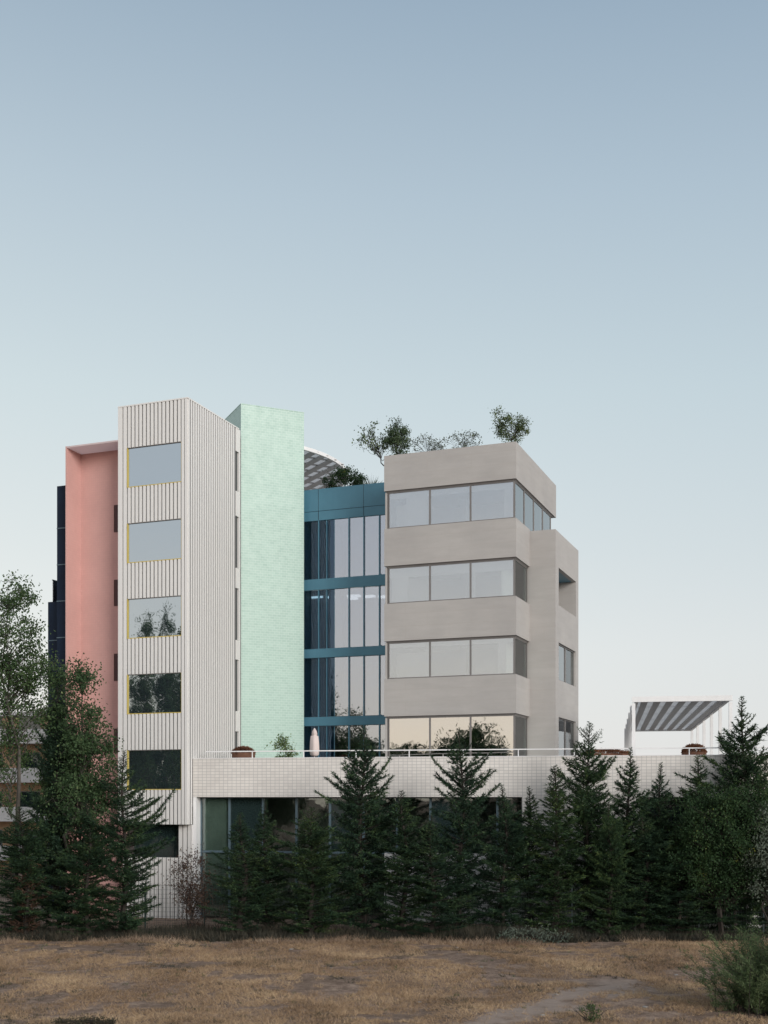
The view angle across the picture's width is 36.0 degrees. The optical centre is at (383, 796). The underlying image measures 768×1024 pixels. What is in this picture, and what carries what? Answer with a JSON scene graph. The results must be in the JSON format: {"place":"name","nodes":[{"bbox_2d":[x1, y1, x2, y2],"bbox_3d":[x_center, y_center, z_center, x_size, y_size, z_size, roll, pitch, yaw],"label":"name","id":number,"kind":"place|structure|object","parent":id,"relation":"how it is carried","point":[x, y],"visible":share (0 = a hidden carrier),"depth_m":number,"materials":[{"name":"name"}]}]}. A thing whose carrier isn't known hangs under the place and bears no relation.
{"place":"outdoors","nodes":[
{"label":"outdoors","id":0,"kind":"place"},
{"bbox_2d":[0,712,47,871],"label":"apartment building","id":1,"kind":"structure","parent":0,"point":[4,821],"depth_m":90.76,"materials":[{"name":"beige brick"}]},
{"bbox_2d":[19,716,40,728],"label":"window","id":2,"kind":"structure","parent":1,"relation":"in","point":[38,726],"depth_m":90.79,"materials":[{"name":"black glass"}]},
{"bbox_2d":[20,791,40,806],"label":"window","id":3,"kind":"structure","parent":1,"relation":"in","point":[25,793],"depth_m":90.79,"materials":[{"name":"black glass"}]},
{"bbox_2d":[22,753,40,767],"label":"window","id":4,"kind":"structure","parent":1,"relation":"in","point":[32,765],"depth_m":90.76,"materials":[{"name":"black glass"}]},
{"bbox_2d":[0,872,767,1023],"bbox_3d":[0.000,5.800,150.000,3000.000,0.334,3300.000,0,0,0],"label":"ground","id":5,"kind":"structure","parent":0,"point":[599,983],"depth_m":36.66,"materials":[{"name":"plant"}]},
{"bbox_2d":[7,860,55,935],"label":"conifer tree","id":6,"kind":"object","parent":5,"relation":"on","point":[26,919],"visible":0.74,"depth_m":48.27,"materials":[{"name":"green plant"}]},
{"bbox_2d":[0,569,67,924],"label":"poplar tree","id":7,"kind":"object","parent":5,"relation":"on","point":[8,667],"visible":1,"depth_m":50.22,"materials":[{"name":"green plant"}]},
{"bbox_2d":[0,806,97,935],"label":"conifer tree","id":8,"kind":"object","parent":5,"relation":"on","point":[20,862],"visible":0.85,"depth_m":48.62,"materials":[{"name":"green plant"}]},
{"bbox_2d":[26,656,80,913],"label":"poplar tree","id":9,"kind":"object","parent":5,"relation":"on","point":[42,783],"visible":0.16,"depth_m":51.11,"materials":[{"name":"green plant"}]},
{"bbox_2d":[15,683,92,930],"bbox_3d":[-13.958,0.484,50.521,3.758,10.752,4.053,0,0,33],"label":"conifer tree","id":10,"kind":"object","parent":5,"relation":"on","point":[40,801],"visible":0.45,"depth_m":50.26,"materials":[{"name":"green plant"}]},
{"bbox_2d":[29,800,129,936],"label":"conifer tree","id":11,"kind":"object","parent":5,"relation":"on","point":[83,904],"visible":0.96,"depth_m":48.23,"materials":[{"name":"green plant"}]},
{"bbox_2d":[38,652,123,931],"bbox_3d":[-12.498,-0.187,49.981,4.007,11.977,3.412,0,0,0],"label":"poplar tree","id":12,"kind":"object","parent":5,"relation":"on","point":[87,742],"visible":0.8,"depth_m":49.59,"materials":[{"name":"green plant"}]},
{"bbox_2d":[50,1013,117,1023],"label":"brush pile","id":13,"kind":"object","parent":5,"relation":"on","point":[82,1020],"visible":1,"depth_m":30.08,"materials":[{"name":"plant"}]},
{"bbox_2d":[76,751,176,934],"bbox_3d":[-10.733,1.941,49.023,4.300,7.830,5.120,0,0,0],"label":"conifer tree","id":14,"kind":"object","parent":5,"relation":"on","point":[128,873],"visible":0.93,"depth_m":49.15,"materials":[{"name":"green plant"}]},
{"bbox_2d":[157,843,221,929],"bbox_3d":[-8.079,3.852,49.155,2.636,3.906,2.136,0,0,-35],"label":"red leaved shrub","id":15,"kind":"object","parent":5,"relation":"on","point":[190,901],"visible":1,"depth_m":49.11,"materials":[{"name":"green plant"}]},
{"bbox_2d":[212,889,227,932],"bbox_3d":[-6.700,4.703,48.624,0.716,2.203,0.847,0,0,-30],"label":"leafless shrub","id":16,"kind":"object","parent":5,"relation":"on","point":[218,927],"visible":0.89,"depth_m":48.62,"materials":[{"name":"brown plant"}]},
{"bbox_2d":[196,812,287,932],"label":"conifer tree","id":17,"kind":"object","parent":5,"relation":"on","point":[242,900],"visible":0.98,"depth_m":49.03,"materials":[{"name":"green plant"}]},
{"bbox_2d":[238,800,293,929],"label":"conifer tree","id":18,"kind":"object","parent":5,"relation":"on","point":[261,882],"visible":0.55,"depth_m":50.31,"materials":[{"name":"green plant"}]},
{"bbox_2d":[255,806,368,933],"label":"conifer tree","id":19,"kind":"object","parent":5,"relation":"on","point":[313,835],"visible":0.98,"depth_m":49.01,"materials":[{"name":"green plant"}]},
{"bbox_2d":[304,726,419,930],"bbox_3d":[-0.724,1.411,50.013,4.639,8.887,4.854,0,0,33],"label":"conifer tree","id":20,"kind":"object","parent":5,"relation":"on","point":[353,810],"visible":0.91,"depth_m":49.67,"materials":[{"name":"green plant"}]},
{"bbox_2d":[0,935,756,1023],"bbox_3d":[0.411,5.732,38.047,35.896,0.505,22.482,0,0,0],"label":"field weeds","id":21,"kind":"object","parent":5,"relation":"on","point":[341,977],"visible":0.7,"depth_m":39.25,"materials":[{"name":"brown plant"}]},
{"bbox_2d":[0,920,767,942],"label":"dry undergrowth","id":22,"kind":"object","parent":5,"relation":"on","point":[213,935],"visible":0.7,"depth_m":48.02,"materials":[{"name":"brown plant"}]},
{"bbox_2d":[0,932,767,945],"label":"straw edge","id":23,"kind":"object","parent":5,"relation":"on","point":[341,938],"visible":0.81,"depth_m":46.99,"materials":[{"name":"brown plant"}]},
{"bbox_2d":[0,884,767,933],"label":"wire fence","id":24,"kind":"object","parent":5,"relation":"on","point":[280,899],"visible":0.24,"depth_m":50.02,"materials":[{"name":"grey metal"}]},
{"bbox_2d":[0,939,767,1021],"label":"green weeds","id":25,"kind":"object","parent":5,"relation":"on","point":[386,970],"visible":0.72,"depth_m":38.85,"materials":[{"name":"green plant"}]},
{"bbox_2d":[358,790,443,933],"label":"conifer tree","id":26,"kind":"object","parent":5,"relation":"on","point":[402,913],"visible":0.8,"depth_m":48.73,"materials":[{"name":"green plant"}]},
{"bbox_2d":[48,397,767,927],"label":"office building","id":27,"kind":"structure","parent":5,"relation":"on","point":[240,575],"depth_m":57.28,"materials":[{"name":"beige metal"}]},
{"bbox_2d":[231,745,255,757],"bbox_3d":[-6.771,-1.951,56.984,1.249,1.106,1.237,0,0,0],"label":"rusty planter","id":28,"kind":"object","parent":27,"relation":"on","point":[242,754],"visible":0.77,"depth_m":56.60,"materials":[{"name":"metal"}]},
{"bbox_2d":[264,734,300,757],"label":"terrace tree","id":29,"kind":"object","parent":27,"relation":"on","point":[281,745],"visible":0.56,"depth_m":57.13,"materials":[{"name":"green plant"}]},
{"bbox_2d":[310,728,318,756],"bbox_3d":[-3.325,-2.246,56.600,0.560,2.100,0.560,0,0,0],"label":"closed parasol","id":30,"kind":"object","parent":27,"relation":"on","point":[314,741],"visible":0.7,"depth_m":56.47,"materials":[{"name":"white fabric"}]},
{"bbox_2d":[320,464,367,487],"bbox_3d":[-2.138,-16.932,63.520,2.603,1.738,1.918,0,0,0],"label":"roof shrub","id":31,"kind":"object","parent":27,"relation":"on","point":[341,474],"visible":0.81,"depth_m":63.23,"materials":[{"name":"green plant"}]},
{"bbox_2d":[356,476,380,484],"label":"spiky plant","id":32,"kind":"object","parent":27,"relation":"on","point":[368,481],"visible":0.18,"depth_m":62.78,"materials":[{"name":"green plant"}]},
{"bbox_2d":[352,421,392,465],"bbox_3d":[-0.435,-17.542,58.832,2.359,2.489,1.308,0,0,0],"label":"roof shrub","id":33,"kind":"object","parent":27,"relation":"on","point":[374,448],"visible":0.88,"depth_m":58.75,"materials":[{"name":"green plant"}]},
{"bbox_2d":[380,416,413,454],"bbox_3d":[0.657,-17.723,58.497,1.517,2.319,1.632,0,0,27],"label":"roof shrub","id":34,"kind":"object","parent":27,"relation":"on","point":[397,438],"visible":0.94,"depth_m":58.28,"materials":[{"name":"green plant"}]},
{"bbox_2d":[409,432,447,452],"bbox_3d":[2.172,-17.188,57.780,1.909,1.164,0.980,0,0,0],"label":"wispy roof plant","id":35,"kind":"object","parent":27,"relation":"on","point":[436,444],"visible":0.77,"depth_m":57.76,"materials":[{"name":"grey plant"}]},
{"bbox_2d":[443,429,482,447],"bbox_3d":[3.854,-17.360,57.725,1.953,1.218,1.085,0,0,0],"label":"wispy roof plant","id":36,"kind":"object","parent":27,"relation":"on","point":[464,438],"visible":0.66,"depth_m":57.75,"materials":[{"name":"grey plant"}]},
{"bbox_2d":[206,747,767,757],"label":"terrace railing","id":37,"kind":"object","parent":27,"relation":"on","point":[689,748],"visible":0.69,"depth_m":53.77,"materials":[{"name":"white metal"}]},
{"bbox_2d":[490,405,532,442],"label":"roof tree","id":38,"kind":"object","parent":27,"relation":"on","point":[519,425],"visible":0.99,"depth_m":57.14,"materials":[{"name":"green plant"}]},
{"bbox_2d":[587,749,628,754],"bbox_3d":[10.425,-1.795,55.519,2.463,1.057,2.440,0,0,0],"label":"rusty planter","id":39,"kind":"object","parent":27,"relation":"on","point":[612,751],"visible":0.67,"depth_m":54.69,"materials":[{"name":"metal"}]},
{"bbox_2d":[624,695,732,754],"bbox_3d":[15.653,-2.542,65.189,4.380,3.984,24.670,0,0,11],"label":"terrace pergola","id":40,"kind":"object","parent":27,"relation":"on","point":[670,713],"visible":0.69,"depth_m":60.64,"materials":[{"name":"white metal"}]},
{"bbox_2d":[681,743,707,754],"bbox_3d":[14.361,-1.928,54.801,1.250,1.169,1.228,0,0,0],"label":"rusty planter","id":41,"kind":"object","parent":27,"relation":"on","point":[693,752],"visible":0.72,"depth_m":54.47,"materials":[{"name":"metal"}]},
{"bbox_2d":[389,812,489,937],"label":"conifer tree","id":42,"kind":"object","parent":5,"relation":"on","point":[435,893],"visible":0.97,"depth_m":48.31,"materials":[{"name":"green plant"}]},
{"bbox_2d":[410,727,512,927],"bbox_3d":[3.100,1.445,49.960,4.755,8.831,3.833,0,0,0],"label":"conifer tree","id":43,"kind":"object","parent":5,"relation":"on","point":[463,804],"visible":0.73,"depth_m":49.76,"materials":[{"name":"green plant"}]},
{"bbox_2d":[451,784,544,930],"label":"conifer tree","id":44,"kind":"object","parent":5,"relation":"on","point":[501,898],"visible":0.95,"depth_m":49.22,"materials":[{"name":"green plant"}]},
{"bbox_2d":[486,786,574,927],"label":"conifer tree","id":45,"kind":"object","parent":5,"relation":"on","point":[528,812],"visible":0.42,"depth_m":50.13,"materials":[{"name":"green plant"}]},
{"bbox_2d":[492,923,573,944],"bbox_3d":[5.957,5.660,47.365,3.304,1.170,1.756,0,0,0],"label":"shrub","id":46,"kind":"object","parent":5,"relation":"on","point":[509,934],"visible":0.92,"depth_m":47.27,"materials":[{"name":"grey plant"}]},
{"bbox_2d":[508,765,602,932],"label":"conifer tree","id":47,"kind":"object","parent":5,"relation":"on","point":[555,873],"visible":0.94,"depth_m":48.95,"materials":[{"name":"green plant"}]},
{"bbox_2d":[536,721,643,928],"bbox_3d":[8.621,1.315,50.669,4.374,9.079,4.981,0,0,-19],"label":"conifer tree","id":48,"kind":"object","parent":5,"relation":"on","point":[583,799],"visible":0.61,"depth_m":49.93,"materials":[{"name":"green plant"}]},
{"bbox_2d":[576,1001,606,1022],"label":"field weed","id":49,"kind":"object","parent":5,"relation":"on","point":[590,1016],"visible":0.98,"depth_m":30.33,"materials":[{"name":"green plant"}]},
{"bbox_2d":[574,800,647,935],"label":"conifer tree","id":50,"kind":"object","parent":5,"relation":"on","point":[615,855],"visible":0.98,"depth_m":48.42,"materials":[{"name":"green plant"}]},
{"bbox_2d":[569,747,680,926],"bbox_3d":[10.325,1.861,50.434,5.009,7.998,4.553,0,0,38],"label":"conifer tree","id":51,"kind":"object","parent":5,"relation":"on","point":[629,790],"visible":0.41,"depth_m":49.78,"materials":[{"name":"green plant"}]},
{"bbox_2d":[598,815,701,934],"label":"conifer tree","id":52,"kind":"object","parent":5,"relation":"on","point":[637,872],"visible":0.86,"depth_m":48.57,"materials":[{"name":"green plant"}]},
{"bbox_2d":[627,762,702,926],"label":"conifer tree","id":53,"kind":"object","parent":5,"relation":"on","point":[657,803],"visible":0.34,"depth_m":49.62,"materials":[{"name":"green plant"}]},
{"bbox_2d":[621,823,740,935],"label":"conifer tree","id":54,"kind":"object","parent":5,"relation":"on","point":[677,921],"visible":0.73,"depth_m":48.39,"materials":[{"name":"green plant"}]},
{"bbox_2d":[651,755,745,931],"bbox_3d":[13.183,2.022,50.136,4.224,7.662,4.619,0,0,-24],"label":"conifer tree","id":55,"kind":"object","parent":5,"relation":"on","point":[703,774],"visible":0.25,"depth_m":49.78,"materials":[{"name":"green plant"}]},
{"bbox_2d":[657,774,767,935],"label":"broadleaf tree","id":56,"kind":"object","parent":5,"relation":"on","point":[719,848],"visible":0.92,"depth_m":47.81,"materials":[{"name":"green plant"}]},
{"bbox_2d":[673,696,767,926],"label":"conifer tree","id":57,"kind":"object","parent":5,"relation":"on","point":[748,764],"visible":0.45,"depth_m":50.17,"materials":[{"name":"green plant"}]},
{"bbox_2d":[673,852,767,934],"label":"conifer tree","id":58,"kind":"object","parent":5,"relation":"on","point":[734,922],"visible":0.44,"depth_m":48.54,"materials":[{"name":"green plant"}]},
{"bbox_2d":[676,913,767,1018],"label":"feathery bush","id":59,"kind":"object","parent":5,"relation":"on","point":[747,987],"visible":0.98,"depth_m":31.11,"materials":[{"name":"green plant"}]},
{"bbox_2d":[728,801,767,939],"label":"grey green shrub","id":60,"kind":"object","parent":5,"relation":"on","point":[763,861],"visible":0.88,"depth_m":47.42,"materials":[{"name":"green plant"}]},
{"bbox_2d":[738,761,767,933],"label":"conifer tree","id":61,"kind":"object","parent":5,"relation":"on","point":[765,785],"visible":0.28,"depth_m":48.99,"materials":[{"name":"green plant"}]},
{"bbox_2d":[0,0,767,754],"label":"sky","id":62,"kind":"structure","parent":0,"point":[436,216],"materials":[{"name":"blue"}]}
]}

